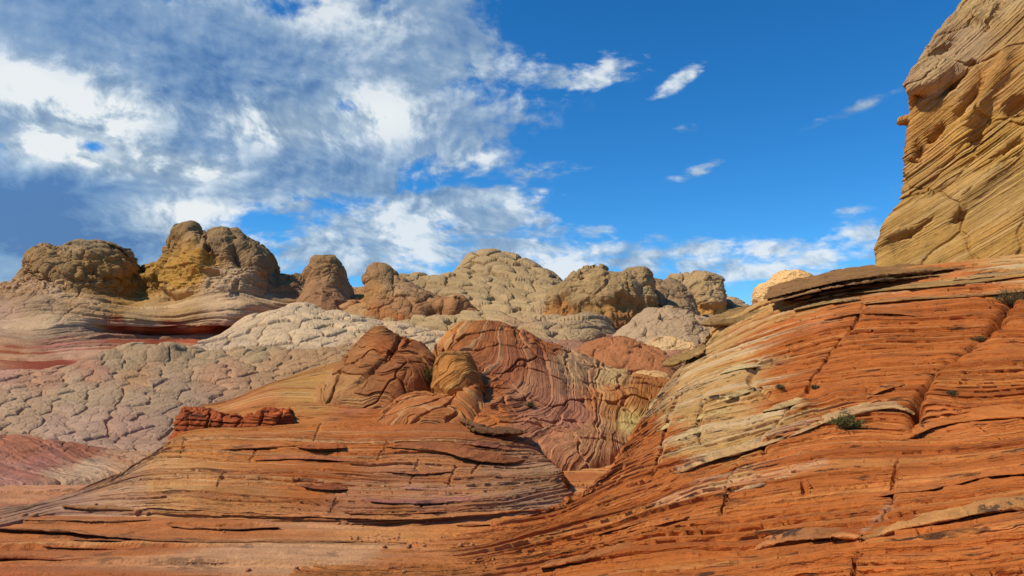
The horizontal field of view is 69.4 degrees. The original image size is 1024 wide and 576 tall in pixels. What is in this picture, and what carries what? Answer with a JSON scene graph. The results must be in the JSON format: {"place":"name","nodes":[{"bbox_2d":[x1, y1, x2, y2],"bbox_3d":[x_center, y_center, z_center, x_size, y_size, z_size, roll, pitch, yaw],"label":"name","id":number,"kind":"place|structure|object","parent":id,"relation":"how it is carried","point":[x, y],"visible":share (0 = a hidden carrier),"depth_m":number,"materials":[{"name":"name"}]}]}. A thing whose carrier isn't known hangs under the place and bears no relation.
{"place":"outdoors","nodes":[
{"label":"outdoors","id":0,"kind":"place"},
{"bbox_2d":[0,464,611,575],"bbox_3d":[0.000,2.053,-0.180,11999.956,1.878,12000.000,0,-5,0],"label":"ground","id":1,"kind":"structure","parent":0,"point":[48,545],"depth_m":6.14,"materials":[{"name":"orange stone"}]},
{"bbox_2d":[0,434,152,485],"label":"rock mound","id":2,"kind":"object","parent":1,"relation":"on","point":[30,460],"visible":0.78,"depth_m":11.76,"materials":[{"name":"stone"}]},
{"bbox_2d":[0,220,354,369],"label":"butte","id":3,"kind":"object","parent":1,"relation":"on","point":[71,302],"visible":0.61,"depth_m":55.23,"materials":[{"name":"brown stone"}]},
{"bbox_2d":[296,254,353,310],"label":"hoodoo","id":4,"kind":"object","parent":3,"relation":"on","point":[327,285],"visible":0.77,"depth_m":56.22,"materials":[{"name":"brown stone"}]},
{"bbox_2d":[0,341,355,451],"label":"brain rock","id":5,"kind":"object","parent":1,"relation":"on","point":[133,396],"visible":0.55,"depth_m":19.78,"materials":[{"name":"beige stone"}]},
{"bbox_2d":[0,361,572,526],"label":"rock terrace","id":6,"kind":"object","parent":1,"relation":"on","point":[286,449],"visible":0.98,"depth_m":8.95,"materials":[{"name":"stone"}]},
{"bbox_2d":[29,513,38,516],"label":"loose stone","id":7,"kind":"object","parent":6,"relation":"on","point":[34,514],"visible":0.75,"depth_m":7.35,"materials":[{"name":"brown stone"}]},
{"bbox_2d":[134,508,141,513],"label":"loose stone","id":8,"kind":"object","parent":6,"relation":"on","point":[137,511],"visible":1,"depth_m":7.45,"materials":[{"name":"brown stone"}]},
{"bbox_2d":[372,383,486,424],"bbox_3d":[-1.477,2.995,13.547,2.211,2.562,4.494,0,-5,0],"label":"swirled rock","id":9,"kind":"object","parent":6,"relation":"on","point":[422,407],"visible":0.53,"depth_m":12.18,"materials":[{"name":"stone"}]},
{"bbox_2d":[431,351,483,394],"bbox_3d":[-0.975,1.546,13.364,0.963,0.824,1.345,0,-5,0],"label":"swirled rock","id":10,"kind":"object","parent":9,"relation":"on","point":[453,372],"visible":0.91,"depth_m":12.97,"materials":[{"name":"stone"}]},
{"bbox_2d":[193,302,445,352],"bbox_3d":[-9.159,3.729,36.444,12.925,6.287,20.709,0,-5,-6],"label":"brain rock","id":11,"kind":"object","parent":1,"relation":"on","point":[301,325],"visible":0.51,"depth_m":32.45,"materials":[{"name":"beige stone"}]},
{"bbox_2d":[313,325,435,408],"bbox_3d":[-2.836,2.871,16.124,2.798,4.031,6.386,0,-5,0],"label":"swirled rock","id":12,"kind":"object","parent":1,"relation":"on","point":[379,367],"visible":0.71,"depth_m":13.63,"materials":[{"name":"stone"}]},
{"bbox_2d":[424,367,432,386],"bbox_3d":[-1.544,1.629,13.608,0.311,0.421,0.290,4,-6,-39],"label":"desert shrub","id":13,"kind":"object","parent":12,"relation":"on","point":[428,376],"visible":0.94,"depth_m":13.57,"materials":[{"name":"green plant"}]},
{"bbox_2d":[361,262,479,320],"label":"rock fin","id":14,"kind":"object","parent":1,"relation":"on","point":[389,291],"visible":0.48,"depth_m":45.99,"materials":[{"name":"brown stone"}]},
{"bbox_2d":[339,248,617,341],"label":"brain rock","id":15,"kind":"object","parent":1,"relation":"on","point":[509,288],"visible":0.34,"depth_m":54.86,"materials":[{"name":"beige stone"}]},
{"bbox_2d":[433,320,668,470],"bbox_3d":[1.331,3.438,16.694,6.878,5.455,12.030,0,-5,0],"label":"swirled rock","id":16,"kind":"object","parent":1,"relation":"on","point":[586,412],"visible":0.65,"depth_m":14.14,"materials":[{"name":"stone"}]},
{"bbox_2d":[525,401,534,407],"bbox_3d":[0.322,2.068,13.098,0.205,0.158,0.226,4,-6,-39],"label":"desert shrub","id":17,"kind":"object","parent":16,"relation":"on","point":[531,404],"visible":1,"depth_m":13.06,"materials":[{"name":"green plant"}]},
{"bbox_2d":[515,314,716,363],"bbox_3d":[4.785,2.841,39.185,15.756,4.456,44.267,-2,-5,19],"label":"brain rock","id":18,"kind":"object","parent":1,"relation":"on","point":[572,345],"depth_m":24.13,"materials":[{"name":"grey stone"}]},
{"bbox_2d":[543,263,659,328],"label":"rock outcrop","id":19,"kind":"object","parent":18,"relation":"on","point":[623,298],"visible":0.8,"depth_m":41.23,"materials":[{"name":"beige stone"}]},
{"bbox_2d":[613,305,711,343],"bbox_3d":[5.620,1.544,27.134,4.042,1.856,4.302,0,-5,0],"label":"boulder","id":20,"kind":"object","parent":18,"relation":"on","point":[646,325],"visible":0.67,"depth_m":26.17,"materials":[{"name":"beige stone"}]},
{"bbox_2d":[655,277,700,315],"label":"rock outcrop","id":21,"kind":"object","parent":18,"relation":"on","point":[672,292],"visible":0.49,"depth_m":44.41,"materials":[{"name":"beige stone"}]},
{"bbox_2d":[667,270,726,314],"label":"rock outcrop","id":22,"kind":"object","parent":18,"relation":"on","point":[706,289],"visible":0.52,"depth_m":49.78,"materials":[{"name":"beige stone"}]},
{"bbox_2d":[726,295,747,309],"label":"rock outcrop","id":23,"kind":"object","parent":18,"relation":"on","point":[734,302],"visible":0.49,"depth_m":53.03,"materials":[{"name":"beige stone"}]},
{"bbox_2d":[751,269,813,304],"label":"rock outcrop","id":24,"kind":"object","parent":18,"relation":"on","point":[759,292],"visible":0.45,"depth_m":27.27,"materials":[{"name":"beige stone"}]},
{"bbox_2d":[288,254,1023,575],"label":"sandstone slope","id":25,"kind":"structure","parent":1,"relation":"on","point":[731,459],"depth_m":6.79,"materials":[{"name":"orange stone"}]},
{"bbox_2d":[576,335,682,376],"bbox_3d":[3.002,1.960,18.823,2.913,1.544,3.716,0,-5,0],"label":"boulder","id":26,"kind":"object","parent":25,"relation":"on","point":[632,355],"visible":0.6,"depth_m":18.30,"materials":[{"name":"brown stone"}]},
{"bbox_2d":[635,370,670,379],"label":"boulder","id":27,"kind":"object","parent":25,"relation":"on","point":[654,373],"visible":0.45,"depth_m":17.20,"materials":[{"name":"beige stone"}]},
{"bbox_2d":[646,336,699,350],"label":"boulder","id":28,"kind":"object","parent":25,"relation":"on","point":[666,343],"visible":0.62,"depth_m":22.68,"materials":[{"name":"beige stone"}]},
{"bbox_2d":[774,384,784,388],"bbox_3d":[3.399,1.251,9.370,0.133,0.105,0.153,-3,-6,32],"label":"desert shrub","id":29,"kind":"object","parent":25,"relation":"on","point":[779,386],"visible":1,"depth_m":9.35,"materials":[{"name":"green plant"}]},
{"bbox_2d":[808,385,820,389],"bbox_3d":[3.671,1.200,8.959,0.125,0.085,0.141,4,-7,-41],"label":"desert shrub","id":30,"kind":"object","parent":25,"relation":"on","point":[813,387],"visible":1,"depth_m":8.94,"materials":[{"name":"green plant"}]},
{"bbox_2d":[826,413,869,429],"bbox_3d":[3.290,1.308,7.252,0.410,0.180,0.415,0,-5,0],"label":"desert shrub","id":31,"kind":"object","parent":25,"relation":"on","point":[846,422],"visible":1,"depth_m":7.21,"materials":[{"name":"green plant"}]},
{"bbox_2d":[946,389,957,396],"bbox_3d":[4.314,1.039,7.253,0.135,0.095,0.124,5,-7,-45],"label":"desert shrub","id":32,"kind":"object","parent":25,"relation":"on","point":[950,393],"visible":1,"depth_m":7.24,"materials":[{"name":"green plant"}]},
{"bbox_2d":[970,335,987,341],"bbox_3d":[5.867,0.640,9.298,0.213,0.123,0.222,0,-5,0],"label":"desert shrub","id":33,"kind":"object","parent":25,"relation":"on","point":[981,338],"visible":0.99,"depth_m":9.26,"materials":[{"name":"green plant"}]},
{"bbox_2d":[988,286,1023,306],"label":"desert shrub","id":34,"kind":"object","parent":25,"relation":"on","point":[1009,300],"visible":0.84,"depth_m":10.27,"materials":[{"name":"green plant"}]},
{"bbox_2d":[0,0,961,304],"label":"sky","id":35,"kind":"structure","parent":0,"point":[744,142],"materials":[{"name":"blue"}]},
{"bbox_2d":[874,0,1023,266],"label":"cliff","id":36,"kind":"structure","parent":0,"point":[962,195],"depth_m":15.13,"materials":[{"name":"stone"}]}
]}

